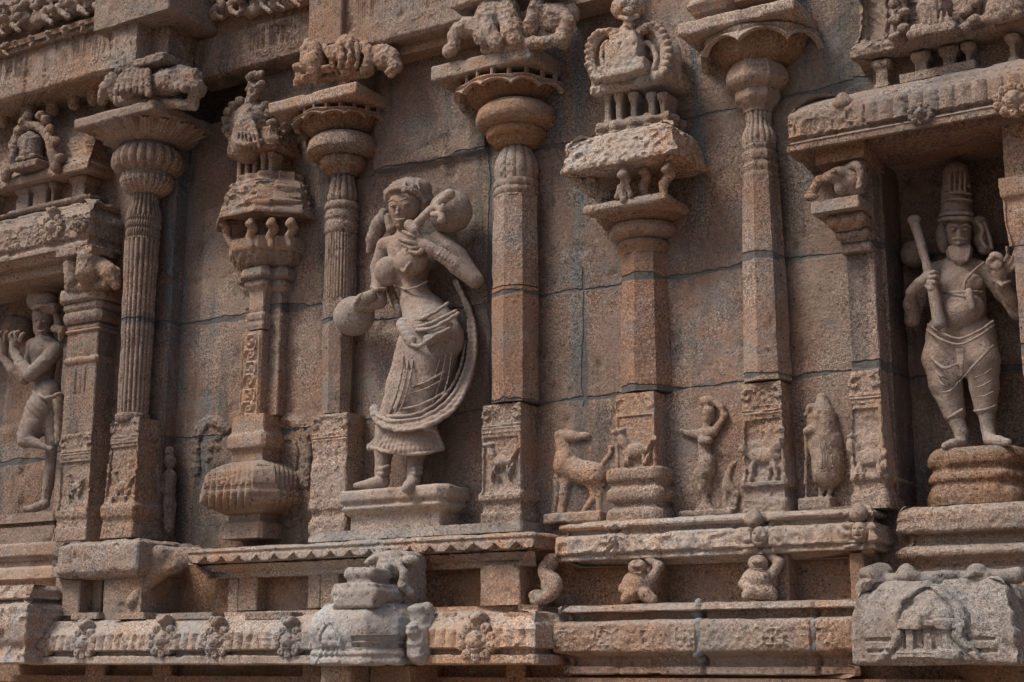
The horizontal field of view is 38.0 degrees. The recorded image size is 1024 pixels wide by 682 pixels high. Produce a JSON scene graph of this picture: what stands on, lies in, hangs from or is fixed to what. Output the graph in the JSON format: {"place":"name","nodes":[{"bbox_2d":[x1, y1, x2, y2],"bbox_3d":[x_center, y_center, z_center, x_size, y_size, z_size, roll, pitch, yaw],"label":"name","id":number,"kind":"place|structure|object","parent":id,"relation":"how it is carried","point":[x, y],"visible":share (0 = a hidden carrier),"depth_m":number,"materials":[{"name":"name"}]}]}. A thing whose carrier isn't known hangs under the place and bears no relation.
{"place":"outdoors","nodes":[
{"label":"outdoors","id":0,"kind":"place"},
{"label":"ground","id":1,"kind":"structure","parent":0,"visible":0},
{"bbox_2d":[0,657,1023,681],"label":"base course","id":2,"kind":"object","parent":1,"relation":"on","point":[271,673],"visible":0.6,"depth_m":5.77,"materials":[{"name":"orange stone"}]},
{"bbox_2d":[0,584,62,664],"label":"corner block","id":3,"kind":"structure","parent":2,"relation":"on","point":[30,614],"depth_m":6.71,"materials":[{"name":"stone"}]},
{"bbox_2d":[0,541,55,585],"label":"stepped course","id":4,"kind":"object","parent":3,"relation":"on","point":[33,551],"visible":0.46,"depth_m":7.30,"materials":[{"name":"stone"}]},
{"bbox_2d":[0,511,56,544],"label":"statue pedestal","id":5,"kind":"object","parent":4,"relation":"on","point":[31,527],"visible":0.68,"depth_m":7.37,"materials":[{"name":"stone"}]},
{"bbox_2d":[0,287,66,512],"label":"statue","id":6,"kind":"object","parent":5,"relation":"on","point":[43,409],"visible":0.94,"depth_m":7.61,"materials":[{"name":"stone"}]},
{"bbox_2d":[29,604,568,665],"bbox_3d":[-0.989,1.240,6.227,2.721,0.232,0.393,-7,-14,31],"label":"carved band","id":7,"kind":"object","parent":2,"relation":"on","point":[518,634],"visible":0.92,"depth_m":6.11,"materials":[{"name":"stone"}]},
{"bbox_2d":[50,538,212,620],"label":"pedestal block","id":8,"kind":"structure","parent":7,"relation":"on","point":[140,575],"depth_m":6.66,"materials":[{"name":"stone"}]},
{"bbox_2d":[54,288,122,541],"bbox_3d":[-2.070,0.366,7.310,0.316,1.236,0.272,-7,-14,31],"label":"niche pilaster","id":9,"kind":"object","parent":8,"relation":"on","point":[92,319],"visible":0.86,"depth_m":7.24,"materials":[{"name":"stone"}]},
{"bbox_2d":[55,244,121,292],"bbox_3d":[-2.069,-0.345,7.304,0.390,0.238,0.190,-7,-14,31],"label":"corbel bracket","id":10,"kind":"object","parent":9,"relation":"on","point":[90,267],"visible":1,"depth_m":7.24,"materials":[{"name":"stone"}]},
{"bbox_2d":[74,99,212,540],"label":"fluted column","id":11,"kind":"structure","parent":8,"relation":"on","point":[146,140],"depth_m":7.13,"materials":[{"name":"stone"}]},
{"bbox_2d":[97,52,206,111],"bbox_3d":[-1.751,-1.211,7.213,0.658,0.305,0.252,-7,-14,31],"label":"corbel bracket","id":12,"kind":"object","parent":11,"relation":"on","point":[163,75],"visible":1,"depth_m":7.12,"materials":[{"name":"stone"}]},
{"bbox_2d":[93,0,217,70],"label":"corner pier","id":13,"kind":"structure","parent":12,"relation":"on","point":[133,30],"depth_m":7.26,"materials":[{"name":"stone"}]},
{"bbox_2d":[159,446,176,535],"bbox_3d":[-1.619,0.706,7.015,0.068,0.422,0.094,10,-16,-37],"label":"figure relief","id":14,"kind":"object","parent":11,"relation":"attached to","point":[168,481],"visible":1,"depth_m":6.99},
{"bbox_2d":[309,567,443,681],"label":"domed shrine","id":15,"kind":"object","parent":7,"relation":"attached to","point":[365,624],"visible":0.98,"depth_m":5.67,"materials":[{"name":"grey stone"}]},
{"bbox_2d":[364,550,426,603],"bbox_3d":[-0.454,0.954,5.877,0.261,0.251,0.235,-7,-14,31],"label":"lion mask","id":16,"kind":"object","parent":15,"relation":"on","point":[408,570],"visible":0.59,"depth_m":5.84,"materials":[{"name":"grey stone"}]},
{"bbox_2d":[0,520,908,612],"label":"recessed frieze","id":17,"kind":"object","parent":7,"relation":"on","point":[517,584],"visible":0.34,"depth_m":5.79,"materials":[{"name":"orange stone"}]},
{"bbox_2d":[187,531,561,579],"bbox_3d":[-0.601,0.910,6.228,1.792,0.134,0.307,-7,-14,31],"label":"scalloped ledge","id":18,"kind":"object","parent":17,"relation":"attached to","point":[466,552],"visible":0.72,"depth_m":6.09,"materials":[{"name":"stone"}]},
{"bbox_2d":[308,483,543,542],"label":"statue plinth","id":19,"kind":"structure","parent":18,"relation":"on","point":[432,510],"depth_m":6.15,"materials":[{"name":"stone"}]},
{"bbox_2d":[268,82,385,533],"bbox_3d":[-0.792,-0.121,6.733,0.519,1.990,0.487,-7,-14,31],"label":"engaged pilaster","id":20,"kind":"object","parent":19,"relation":"on","point":[336,124],"visible":0.92,"depth_m":6.67,"materials":[{"name":"stone"}]},
{"bbox_2d":[292,34,402,88],"bbox_3d":[-0.779,-1.281,6.763,0.660,0.286,0.193,-7,-14,31],"label":"corbel bracket","id":21,"kind":"object","parent":20,"relation":"on","point":[348,55],"visible":1,"depth_m":6.71,"materials":[{"name":"stone"}]},
{"bbox_2d":[308,0,345,65],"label":"corner pier","id":22,"kind":"structure","parent":21,"relation":"on","point":[327,21],"depth_m":6.81,"materials":[{"name":"stone"}]},
{"bbox_2d":[333,176,483,492],"bbox_3d":[-0.445,-0.024,6.361,0.760,1.384,0.307,-7,-14,31],"label":"statue","id":23,"kind":"object","parent":19,"relation":"on","point":[420,401],"visible":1,"depth_m":6.26,"materials":[{"name":"stone"}]},
{"bbox_2d":[431,48,565,522],"bbox_3d":[-0.001,-0.210,6.270,0.527,1.976,0.520,-7,-14,31],"label":"engaged pilaster","id":24,"kind":"object","parent":19,"relation":"on","point":[505,95],"visible":0.98,"depth_m":6.16,"materials":[{"name":"stone"}]},
{"bbox_2d":[442,0,579,58],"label":"corbel bracket","id":25,"kind":"object","parent":24,"relation":"on","point":[493,26],"visible":1,"depth_m":6.19,"materials":[{"name":"stone"}]},
{"bbox_2d":[99,0,1001,548],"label":"temple wall","id":26,"kind":"structure","parent":17,"relation":"on","point":[431,134],"depth_m":6.23,"materials":[{"name":"stone"}]},
{"bbox_2d":[0,296,67,514],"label":"niche","id":27,"kind":"object","parent":26,"relation":"attached to","point":[21,475],"visible":0.12,"depth_m":7.90,"materials":[{"name":"stone"}]},
{"bbox_2d":[0,0,111,121],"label":"architrave","id":28,"kind":"object","parent":26,"relation":"attached to","point":[58,51],"visible":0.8,"depth_m":7.64,"materials":[{"name":"stone"}]},
{"bbox_2d":[0,194,123,304],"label":"lintel","id":29,"kind":"structure","parent":26,"relation":"attached to","point":[34,238],"depth_m":7.50,"materials":[{"name":"stone"}]},
{"bbox_2d":[0,104,112,214],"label":"roof shrine","id":30,"kind":"object","parent":29,"relation":"on","point":[48,162],"visible":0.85,"depth_m":7.66,"materials":[{"name":"orange stone"}]},
{"bbox_2d":[0,88,110,152],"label":"arcade frieze","id":31,"kind":"object","parent":30,"relation":"on","point":[70,113],"visible":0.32,"depth_m":7.78,"materials":[{"name":"stone"}]},
{"bbox_2d":[193,0,309,91],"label":"architrave","id":32,"kind":"object","parent":26,"relation":"attached to","point":[267,37],"visible":0.77,"depth_m":7.20,"materials":[{"name":"stone"}]},
{"bbox_2d":[190,412,312,528],"bbox_3d":[-1.203,0.596,6.883,0.760,0.574,0.093,-7,-14,31],"label":"foliage relief","id":33,"kind":"object","parent":26,"relation":"attached to","point":[297,424],"visible":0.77,"depth_m":6.76,"materials":[{"name":"stone"}]},
{"bbox_2d":[199,70,317,541],"bbox_3d":[-1.180,-0.208,6.872,0.560,2.229,0.309,-7,-14,31],"label":"ornate pilaster","id":34,"kind":"object","parent":26,"relation":"attached to","point":[251,490],"visible":1,"depth_m":6.84,"materials":[{"name":"stone"}]},
{"bbox_2d":[345,0,613,75],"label":"architrave","id":35,"kind":"object","parent":26,"relation":"attached to","point":[409,31],"visible":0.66,"depth_m":6.62,"materials":[{"name":"stone"}]},
{"bbox_2d":[543,428,613,524],"bbox_3d":[0.276,0.536,5.949,0.303,0.394,0.113,-7,-14,31],"label":"animal relief","id":36,"kind":"object","parent":26,"relation":"attached to","point":[569,466],"visible":0.85,"depth_m":5.93,"materials":[{"name":"stone"}]},
{"bbox_2d":[679,396,739,516],"bbox_3d":[0.754,0.440,5.667,0.239,0.467,0.111,-7,-14,31],"label":"figure relief","id":37,"kind":"object","parent":26,"relation":"attached to","point":[705,469],"visible":0.91,"depth_m":5.63},
{"bbox_2d":[786,59,1023,172],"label":"lintel","id":38,"kind":"structure","parent":26,"relation":"attached to","point":[962,107],"depth_m":5.27,"materials":[{"name":"stone"}]},
{"bbox_2d":[849,0,1023,88],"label":"roof shrine","id":39,"kind":"object","parent":38,"relation":"on","point":[895,40],"visible":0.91,"depth_m":5.33,"materials":[{"name":"orange stone"}]},
{"bbox_2d":[899,60,980,83],"bbox_3d":[1.754,-0.942,5.271,1.327,0.086,0.223,-7,-14,31],"label":"roll moulding","id":40,"kind":"object","parent":38,"relation":"on","point":[938,71],"visible":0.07,"depth_m":5.30,"materials":[{"name":"stone"}]},
{"bbox_2d":[877,148,1023,566],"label":"niche","id":41,"kind":"object","parent":26,"relation":"attached to","point":[924,431],"visible":0.27,"depth_m":5.49,"materials":[{"name":"stone"}]},
{"bbox_2d":[555,503,893,567],"bbox_3d":[0.743,0.724,5.468,1.282,0.184,0.242,-7,-14,31],"label":"carved ledge","id":42,"kind":"object","parent":17,"relation":"attached to","point":[841,532],"visible":0.96,"depth_m":5.38,"materials":[{"name":"stone"}]},
{"bbox_2d":[560,0,708,520],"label":"ornate pilaster","id":43,"kind":"object","parent":42,"relation":"on","point":[640,151],"visible":0.97,"depth_m":5.86,"materials":[{"name":"stone"}]},
{"bbox_2d":[678,0,823,512],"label":"engaged pilaster","id":44,"kind":"object","parent":42,"relation":"on","point":[753,51],"visible":0.96,"depth_m":5.61,"materials":[{"name":"stone"}]},
{"bbox_2d":[687,0,777,19],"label":"corbel bracket","id":45,"kind":"object","parent":44,"relation":"on","point":[698,9],"visible":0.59,"depth_m":5.80,"materials":[{"name":"stone"}]},
{"bbox_2d":[798,393,845,510],"bbox_3d":[1.129,0.405,5.419,0.165,0.439,0.145,-7,-14,31],"label":"figure relief","id":46,"kind":"object","parent":42,"relation":"on","point":[823,446],"visible":0.94,"depth_m":5.38},
{"bbox_2d":[811,167,916,510],"bbox_3d":[1.303,-0.087,5.481,0.197,1.435,0.531,-7,-14,31],"label":"niche pilaster","id":47,"kind":"object","parent":42,"relation":"on","point":[852,222],"visible":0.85,"depth_m":5.33,"materials":[{"name":"stone"}]},
{"bbox_2d":[804,140,884,200],"bbox_3d":[1.212,-0.604,5.465,0.242,0.200,0.280,-7,-14,31],"label":"corbel bracket","id":48,"kind":"object","parent":47,"relation":"on","point":[842,167],"visible":0.99,"depth_m":5.38,"materials":[{"name":"orange stone"}]},
{"bbox_2d":[528,553,562,606],"bbox_3d":[0.138,0.916,5.697,0.084,0.204,0.175,8,-15,-32],"label":"goose carving","id":49,"kind":"object","parent":7,"relation":"on","point":[551,585],"visible":0.99,"depth_m":5.66,"materials":[{"name":"stone"}]},
{"bbox_2d":[552,598,863,677],"bbox_3d":[0.732,1.068,5.344,1.195,0.277,0.334,-7,-14,31],"label":"floral band","id":50,"kind":"object","parent":2,"relation":"on","point":[699,636],"visible":0.88,"depth_m":5.22,"materials":[{"name":"stone"}]},
{"bbox_2d":[618,558,664,603],"bbox_3d":[0.483,0.887,5.508,0.169,0.187,0.142,-7,-14,31],"label":"dwarf carving","id":51,"kind":"object","parent":50,"relation":"on","point":[639,583],"visible":0.99,"depth_m":5.47,"materials":[{"name":"stone"}]},
{"bbox_2d":[738,554,784,600],"bbox_3d":[0.886,0.831,5.267,0.162,0.184,0.141,-7,-14,31],"label":"dwarf carving","id":52,"kind":"object","parent":50,"relation":"on","point":[758,580],"visible":1,"depth_m":5.22,"materials":[{"name":"stone"}]},
{"bbox_2d":[851,563,1023,666],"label":"barrel roof","id":53,"kind":"structure","parent":2,"relation":"on","point":[907,615],"depth_m":4.62,"materials":[{"name":"grey stone"}]},
{"bbox_2d":[895,501,1023,571],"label":"stepped course","id":54,"kind":"object","parent":53,"relation":"on","point":[963,537],"visible":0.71,"depth_m":5.05,"materials":[{"name":"stone"}]},
{"bbox_2d":[927,445,1023,506],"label":"statue pedestal","id":55,"kind":"object","parent":54,"relation":"on","point":[979,474],"visible":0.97,"depth_m":5.11,"materials":[{"name":"orange stone"}]},
{"bbox_2d":[900,161,1018,449],"bbox_3d":[1.617,-0.141,5.351,0.475,1.089,0.281,-7,-14,31],"label":"statue","id":56,"kind":"object","parent":55,"relation":"on","point":[961,342],"visible":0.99,"depth_m":5.29,"materials":[{"name":"stone"}]},
{"bbox_2d":[998,122,1023,374],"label":"niche pilaster","id":57,"kind":"object","parent":54,"relation":"on","point":[1011,186],"visible":0.81,"depth_m":5.08,"materials":[{"name":"stone"}]}
]}

